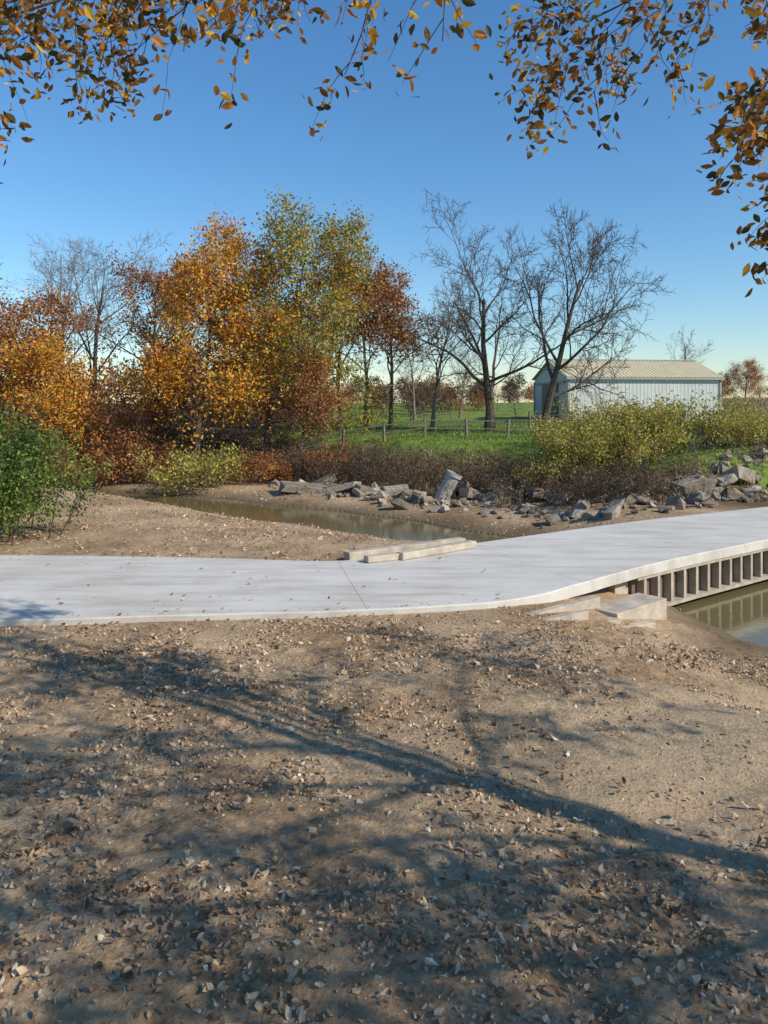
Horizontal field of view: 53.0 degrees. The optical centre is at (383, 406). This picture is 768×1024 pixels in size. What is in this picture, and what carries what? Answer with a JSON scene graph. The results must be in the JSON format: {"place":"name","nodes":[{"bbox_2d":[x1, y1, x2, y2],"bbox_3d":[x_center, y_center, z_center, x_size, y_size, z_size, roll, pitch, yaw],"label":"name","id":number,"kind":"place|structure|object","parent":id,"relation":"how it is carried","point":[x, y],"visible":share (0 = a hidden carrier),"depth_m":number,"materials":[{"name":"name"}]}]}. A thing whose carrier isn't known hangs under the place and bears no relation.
{"place":"outdoors","nodes":[
{"label":"outdoors","id":0,"kind":"place"},
{"bbox_2d":[0,397,767,1023],"bbox_3d":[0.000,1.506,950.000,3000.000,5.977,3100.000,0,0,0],"label":"ground","id":1,"kind":"structure","parent":0,"point":[380,835],"depth_m":6.13,"materials":[{"name":"brown soil"}]},
{"bbox_2d":[0,257,21,343],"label":"bare tree","id":2,"kind":"object","parent":1,"relation":"on","point":[5,292],"visible":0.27,"depth_m":45.01,"materials":[{"name":"orange plant"}]},
{"bbox_2d":[0,396,46,511],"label":"green shrub","id":3,"kind":"object","parent":1,"relation":"on","point":[2,423],"visible":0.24,"depth_m":19.85,"materials":[{"name":"green plant"}]},
{"bbox_2d":[14,446,67,486],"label":"red shrub","id":4,"kind":"object","parent":1,"relation":"on","point":[49,469],"visible":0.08,"depth_m":36.82,"materials":[{"name":"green plant"}]},
{"bbox_2d":[0,390,119,545],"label":"green shrub","id":5,"kind":"object","parent":1,"relation":"on","point":[18,497],"visible":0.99,"depth_m":18.07,"materials":[{"name":"green plant"}]},
{"bbox_2d":[5,233,134,422],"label":"bare tree","id":6,"kind":"object","parent":1,"relation":"on","point":[52,270],"visible":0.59,"depth_m":51.79,"materials":[{"name":"brown plant"}]},
{"bbox_2d":[0,275,144,450],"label":"rust oak tree","id":7,"kind":"object","parent":1,"relation":"on","point":[20,316],"visible":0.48,"depth_m":40.02,"materials":[{"name":"orange plant"}]},
{"bbox_2d":[0,318,147,472],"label":"maple tree","id":8,"kind":"object","parent":1,"relation":"on","point":[34,364],"visible":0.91,"depth_m":37.38,"materials":[{"name":"orange plant"}]},
{"bbox_2d":[50,446,131,489],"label":"red shrub","id":9,"kind":"object","parent":1,"relation":"on","point":[113,476],"visible":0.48,"depth_m":36.68,"materials":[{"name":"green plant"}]},
{"bbox_2d":[31,231,178,427],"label":"bare tree","id":10,"kind":"object","parent":1,"relation":"on","point":[95,345],"visible":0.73,"depth_m":47.94,"materials":[{"name":"brown plant"}]},
{"bbox_2d":[68,425,183,482],"bbox_3d":[-12.622,2.277,38.312,5.073,3.053,5.172,0,0,22],"label":"red shrub","id":11,"kind":"object","parent":1,"relation":"on","point":[129,445],"visible":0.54,"depth_m":37.59,"materials":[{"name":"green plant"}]},
{"bbox_2d":[79,341,196,473],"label":"tree","id":12,"kind":"object","parent":1,"relation":"on","point":[151,416],"visible":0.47,"depth_m":41.33,"materials":[{"name":"brown plant"}]},
{"bbox_2d":[53,244,227,431],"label":"sparse oak tree","id":13,"kind":"object","parent":1,"relation":"on","point":[143,281],"visible":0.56,"depth_m":46.12,"materials":[{"name":"brown plant"}]},
{"bbox_2d":[120,440,197,483],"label":"red shrub","id":14,"kind":"object","parent":1,"relation":"on","point":[137,475],"visible":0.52,"depth_m":36.74,"materials":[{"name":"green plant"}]},
{"bbox_2d":[123,255,228,426],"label":"bare tree","id":15,"kind":"object","parent":1,"relation":"on","point":[163,320],"visible":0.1,"depth_m":54.16,"materials":[{"name":"orange plant"}]},
{"bbox_2d":[128,437,249,496],"bbox_3d":[-8.736,2.841,34.752,4.565,2.846,5.411,0,0,33],"label":"willow bush","id":16,"kind":"object","parent":1,"relation":"on","point":[187,472],"visible":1,"depth_m":34.30,"materials":[{"name":"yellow plant"}]},
{"bbox_2d":[93,203,311,468],"bbox_3d":[-9.360,-3.421,39.241,10.559,14.206,11.742,0,0,8],"label":"orange maple tree","id":17,"kind":"object","parent":1,"relation":"on","point":[161,360],"visible":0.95,"depth_m":39.27,"materials":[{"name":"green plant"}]},
{"bbox_2d":[183,240,266,426],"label":"bare tree","id":18,"kind":"object","parent":1,"relation":"on","point":[250,412],"visible":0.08,"depth_m":51.82,"materials":[{"name":"orange plant"}]},
{"bbox_2d":[219,446,291,484],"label":"red shrub","id":19,"kind":"object","parent":1,"relation":"on","point":[264,470],"visible":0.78,"depth_m":35.77,"materials":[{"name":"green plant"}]},
{"bbox_2d":[254,446,327,482],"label":"red shrub","id":20,"kind":"object","parent":1,"relation":"on","point":[283,473],"visible":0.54,"depth_m":36.20,"materials":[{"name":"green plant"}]},
{"bbox_2d":[205,184,398,452],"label":"yellow oak tree","id":21,"kind":"object","parent":1,"relation":"on","point":[288,256],"visible":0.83,"depth_m":40.36,"materials":[{"name":"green plant"}]},
{"bbox_2d":[280,481,324,492],"bbox_3d":[-3.491,3.503,32.902,1.872,0.299,1.096,6,6,-11],"label":"broken concrete slab","id":22,"kind":"object","parent":1,"relation":"on","point":[289,487],"depth_m":32.50,"materials":[{"name":"concrete"}]},
{"bbox_2d":[257,335,356,446],"bbox_3d":[-3.649,-0.402,39.476,4.963,6.169,4.796,0,0,45],"label":"shrub","id":23,"kind":"object","parent":1,"relation":"on","point":[308,383],"visible":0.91,"depth_m":38.78,"materials":[{"name":"brown plant"}]},
{"bbox_2d":[272,281,354,424],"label":"bare tree","id":24,"kind":"object","parent":1,"relation":"on","point":[316,390],"visible":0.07,"depth_m":53.65,"materials":[{"name":"brown plant"}]},
{"bbox_2d":[295,441,352,475],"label":"red shrub","id":25,"kind":"object","parent":1,"relation":"on","point":[327,451],"visible":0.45,"depth_m":36.54,"materials":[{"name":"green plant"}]},
{"bbox_2d":[313,474,336,486],"bbox_3d":[-2.904,3.501,34.205,1.492,0.294,0.975,-30,10,-31],"label":"broken concrete slab","id":26,"kind":"object","parent":1,"relation":"on","point":[324,480],"depth_m":34.04,"materials":[{"name":"concrete"}]},
{"bbox_2d":[311,481,360,493],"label":"broken concrete slab","id":27,"kind":"structure","parent":1,"relation":"on","point":[342,487],"depth_m":31.71,"materials":[{"name":"concrete"}]},
{"bbox_2d":[0,393,683,507],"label":"brush thicket","id":28,"kind":"object","parent":1,"relation":"on","point":[597,480],"visible":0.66,"depth_m":33.14,"materials":[{"name":"brown plant"}]},
{"bbox_2d":[7,485,680,610],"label":"gravel","id":29,"kind":"structure","parent":1,"relation":"on","point":[277,551],"depth_m":20.45,"materials":[{"name":"gravel"}]},
{"bbox_2d":[273,241,416,430],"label":"sparse oak tree","id":30,"kind":"object","parent":1,"relation":"on","point":[375,299],"visible":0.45,"depth_m":44.76,"materials":[{"name":"brown plant"}]},
{"bbox_2d":[354,483,379,492],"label":"broken concrete slab","id":31,"kind":"object","parent":1,"relation":"on","point":[362,488],"depth_m":31.20,"materials":[{"name":"concrete"}]},
{"bbox_2d":[300,264,450,426],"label":"sparse oak tree","id":32,"kind":"object","parent":1,"relation":"on","point":[366,364],"visible":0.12,"depth_m":51.81,"materials":[{"name":"brown plant"}]},
{"bbox_2d":[0,507,767,628],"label":"concrete low water bridge","id":33,"kind":"structure","parent":1,"relation":"on","point":[660,565],"depth_m":13.64,"materials":[{"name":"grey concrete"}]},
{"bbox_2d":[364,551,423,562],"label":"concrete curb beam","id":34,"kind":"structure","parent":33,"relation":"on","point":[381,557],"depth_m":14.84,"materials":[{"name":"beige concrete"}]},
{"bbox_2d":[397,540,476,559],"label":"concrete curb beam","id":35,"kind":"structure","parent":33,"relation":"on","point":[437,549],"depth_m":15.56,"materials":[{"name":"beige concrete"}]},
{"bbox_2d":[0,0,767,296],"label":"overhanging elm tree","id":36,"kind":"object","parent":1,"relation":"on","point":[748,128],"visible":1,"depth_m":6.07,"materials":[{"name":"orange plant"}]},
{"bbox_2d":[0,486,767,1023],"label":"fallen leaves","id":37,"kind":"object","parent":1,"relation":"on","point":[266,954],"visible":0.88,"depth_m":4.87,"materials":[{"name":"brown plant"}]},
{"bbox_2d":[0,327,767,422],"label":"distant tree line","id":38,"kind":"object","parent":1,"relation":"on","point":[448,395],"visible":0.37,"depth_m":72.11,"materials":[{"name":"brown plant"}]},
{"bbox_2d":[13,431,767,501],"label":"dry grass","id":39,"kind":"structure","parent":1,"relation":"on","point":[680,491],"depth_m":33.84,"materials":[{"name":"brown plant"}]},
{"bbox_2d":[340,254,449,429],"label":"sparse oak tree","id":40,"kind":"object","parent":1,"relation":"on","point":[400,334],"visible":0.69,"depth_m":45.58,"materials":[{"name":"brown plant"}]},
{"bbox_2d":[383,484,408,493],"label":"broken concrete slab","id":41,"kind":"object","parent":1,"relation":"on","point":[392,489],"depth_m":31.04,"materials":[{"name":"concrete"}]},
{"bbox_2d":[344,537,465,559],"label":"concrete curb beam","id":42,"kind":"structure","parent":1,"relation":"on","point":[355,554],"depth_m":15.93,"materials":[{"name":"beige concrete"}]},
{"bbox_2d":[374,335,435,419],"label":"bare tree","id":43,"kind":"object","parent":1,"relation":"on","point":[413,388],"visible":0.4,"depth_m":62.28,"materials":[{"name":"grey plant"}]},
{"bbox_2d":[268,479,561,527],"bbox_3d":[0.446,3.622,30.074,15.840,0.974,3.200,0,0,44],"label":"bank rubble","id":44,"kind":"object","parent":1,"relation":"on","point":[400,500],"visible":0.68,"depth_m":28.48,"materials":[{"name":"stone"}]},
{"bbox_2d":[301,418,584,452],"bbox_3d":[3.154,1.714,39.176,14.865,2.196,0.193,0,0,3],"label":"wooden rail fence","id":45,"kind":"object","parent":1,"relation":"on","point":[466,428],"visible":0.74,"depth_m":39.19,"materials":[{"name":"grey wood"}]},
{"bbox_2d":[434,469,461,498],"bbox_3d":[2.482,3.184,30.162,0.660,1.250,0.660,26,4,-10],"label":"concrete pipe","id":46,"kind":"object","parent":1,"relation":"on","point":[452,477],"visible":0.79,"depth_m":29.92,"materials":[{"name":"grey concrete"}]},
{"bbox_2d":[413,275,492,430],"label":"bare tree","id":47,"kind":"object","parent":1,"relation":"on","point":[433,414],"visible":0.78,"depth_m":45.87,"materials":[{"name":"brown plant"}]},
{"bbox_2d":[452,481,476,494],"bbox_3d":[3.304,3.424,31.199,0.890,0.398,1.293,-8,-25,36],"label":"broken concrete slab","id":48,"kind":"object","parent":1,"relation":"on","point":[461,484],"depth_m":30.65,"materials":[{"name":"concrete"}]},
{"bbox_2d":[443,339,496,417],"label":"bare tree","id":49,"kind":"object","parent":1,"relation":"on","point":[464,378],"visible":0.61,"depth_m":65.95,"materials":[{"name":"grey plant"}]},
{"bbox_2d":[459,488,483,498],"bbox_3d":[3.498,3.439,29.999,0.991,0.396,0.695,13,-13,-28],"label":"broken concrete slab","id":50,"kind":"object","parent":1,"relation":"on","point":[470,493],"depth_m":29.67,"materials":[{"name":"concrete"}]},
{"bbox_2d":[479,489,509,501],"bbox_3d":[4.204,3.453,29.199,1.080,0.377,0.685,-17,9,-5],"label":"broken concrete slab","id":51,"kind":"object","parent":1,"relation":"on","point":[484,499],"depth_m":28.91,"materials":[{"name":"concrete"}]},
{"bbox_2d":[379,189,614,431],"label":"bare tree","id":52,"kind":"object","parent":1,"relation":"on","point":[487,386],"visible":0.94,"depth_m":44.67,"materials":[{"name":"brown plant"}]},
{"bbox_2d":[291,410,763,427],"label":"wire fence","id":53,"kind":"object","parent":1,"relation":"on","point":[529,418],"visible":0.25,"depth_m":50.49,"materials":[{"name":"grey metal"}]},
{"bbox_2d":[527,487,555,499],"bbox_3d":[5.895,3.221,27.800,1.387,0.349,0.791,12,-9,-8],"label":"broken concrete slab","id":54,"kind":"object","parent":1,"relation":"on","point":[543,492],"depth_m":27.38,"materials":[{"name":"concrete"}]},
{"bbox_2d":[510,446,605,487],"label":"willow bush","id":55,"kind":"object","parent":1,"relation":"on","point":[545,470],"visible":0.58,"depth_m":28.54,"materials":[{"name":"brown plant"}]},
{"bbox_2d":[480,197,675,433],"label":"bare tree","id":56,"kind":"object","parent":1,"relation":"on","point":[595,250],"visible":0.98,"depth_m":41.80,"materials":[{"name":"brown plant"}]},
{"bbox_2d":[523,403,640,463],"bbox_3d":[7.981,1.129,31.172,4.694,2.528,6.118,0,0,8],"label":"willow bush","id":57,"kind":"object","parent":1,"relation":"on","point":[578,430],"visible":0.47,"depth_m":30.63,"materials":[{"name":"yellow plant"}]},
{"bbox_2d":[535,417,678,472],"bbox_3d":[8.226,1.475,28.782,5.283,2.183,4.054,0,0,33],"label":"willow bush","id":58,"kind":"object","parent":1,"relation":"on","point":[567,444],"visible":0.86,"depth_m":28.31,"materials":[{"name":"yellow plant"}]},
{"bbox_2d":[526,487,714,520],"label":"riprap rocks","id":59,"kind":"object","parent":1,"relation":"on","point":[581,508],"visible":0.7,"depth_m":23.61,"materials":[{"name":"stone"}]},
{"bbox_2d":[608,478,634,492],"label":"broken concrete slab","id":60,"kind":"structure","parent":1,"relation":"on","point":[618,483],"depth_m":26.34,"materials":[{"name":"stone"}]},
{"bbox_2d":[553,388,695,439],"bbox_3d":[10.169,0.439,32.982,6.118,2.528,4.694,0,0,41],"label":"willow bush","id":61,"kind":"object","parent":1,"relation":"on","point":[588,415],"visible":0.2,"depth_m":33.07,"materials":[{"name":"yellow plant"}]},
{"bbox_2d":[485,424,767,509],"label":"dry weeds","id":62,"kind":"object","parent":1,"relation":"on","point":[520,497],"visible":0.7,"depth_m":27.85,"materials":[{"name":"brown plant"}]},
{"bbox_2d":[532,359,724,421],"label":"metal shed","id":63,"kind":"structure","parent":1,"relation":"on","point":[650,379],"depth_m":59.38,"materials":[{"name":"white metal"}]},
{"bbox_2d":[542,383,557,419],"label":"sliding door","id":64,"kind":"structure","parent":63,"relation":"in","point":[545,387],"depth_m":61.00,"materials":[{"name":"grey metal"}]},
{"bbox_2d":[579,405,694,459],"bbox_3d":[9.854,1.105,29.504,3.720,2.319,4.409,0,0,-25],"label":"willow bush","id":65,"kind":"object","parent":1,"relation":"on","point":[666,441],"visible":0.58,"depth_m":28.88,"materials":[{"name":"green plant"}]},
{"bbox_2d":[597,384,759,445],"bbox_3d":[11.315,0.401,30.300,6.118,2.528,4.694,0,0,33],"label":"willow bush","id":66,"kind":"object","parent":1,"relation":"on","point":[710,425],"visible":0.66,"depth_m":29.71,"materials":[{"name":"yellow plant"}]},
{"bbox_2d":[666,324,712,363],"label":"bare tree","id":67,"kind":"object","parent":1,"relation":"on","point":[685,354],"visible":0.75,"depth_m":76.68,"materials":[{"name":"grey plant"}]},
{"bbox_2d":[670,477,716,496],"bbox_3d":[10.391,2.692,25.801,1.265,0.445,0.895,-12,9,-11],"label":"broken concrete slab","id":68,"kind":"object","parent":1,"relation":"on","point":[707,483],"depth_m":25.43,"materials":[{"name":"concrete"}]},
{"bbox_2d":[662,444,767,505],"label":"riprap rocks","id":69,"kind":"object","parent":1,"relation":"on","point":[746,495],"visible":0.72,"depth_m":26.08,"materials":[{"name":"stone"}]},
{"bbox_2d":[685,400,767,449],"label":"willow bush","id":70,"kind":"object","parent":1,"relation":"on","point":[745,428],"visible":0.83,"depth_m":28.91,"materials":[{"name":"green plant"}]},
{"bbox_2d":[719,465,755,483],"bbox_3d":[12.200,2.381,26.802,1.197,0.496,0.895,17,-16,-33],"label":"broken concrete slab","id":71,"kind":"object","parent":1,"relation":"on","point":[744,474],"depth_m":26.43,"materials":[{"name":"concrete"}]},
{"bbox_2d":[722,357,767,406],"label":"rust oak tree","id":72,"kind":"object","parent":1,"relation":"on","point":[752,369],"visible":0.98,"depth_m":81.84,"materials":[{"name":"brown plant"}]},
{"bbox_2d":[722,395,767,417],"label":"dry meadow grass","id":73,"kind":"structure","parent":1,"relation":"on","point":[753,403],"depth_m":82.20,"materials":[{"name":"beige plant"}]},
{"bbox_2d":[727,410,767,446],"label":"willow bush","id":74,"kind":"object","parent":1,"relation":"on","point":[745,441],"visible":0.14,"depth_m":30.09,"materials":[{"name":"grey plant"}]},
{"bbox_2d":[742,397,767,444],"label":"willow bush","id":75,"kind":"object","parent":1,"relation":"on","point":[754,410],"visible":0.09,"depth_m":30.61,"materials":[{"name":"green plant"}]},
{"bbox_2d":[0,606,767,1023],"bbox_3d":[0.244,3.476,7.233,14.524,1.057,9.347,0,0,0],"label":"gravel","id":76,"kind":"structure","parent":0,"point":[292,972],"depth_m":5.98,"materials":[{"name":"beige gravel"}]},
{"bbox_2d":[0,0,767,402],"label":"sky","id":77,"kind":"structure","parent":0,"point":[121,179],"materials":[{"name":"blue"}]},
{"bbox_2d":[91,491,767,647],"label":"creek water","id":78,"kind":"structure","parent":0,"point":[740,613],"depth_m":24.38,"materials":[{"name":"brown liquid"}]},
{"bbox_2d":[241,419,767,502],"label":"meadow grass","id":79,"kind":"structure","parent":0,"point":[496,436],"depth_m":41.17,"materials":[{"name":"green plant"}]}
]}

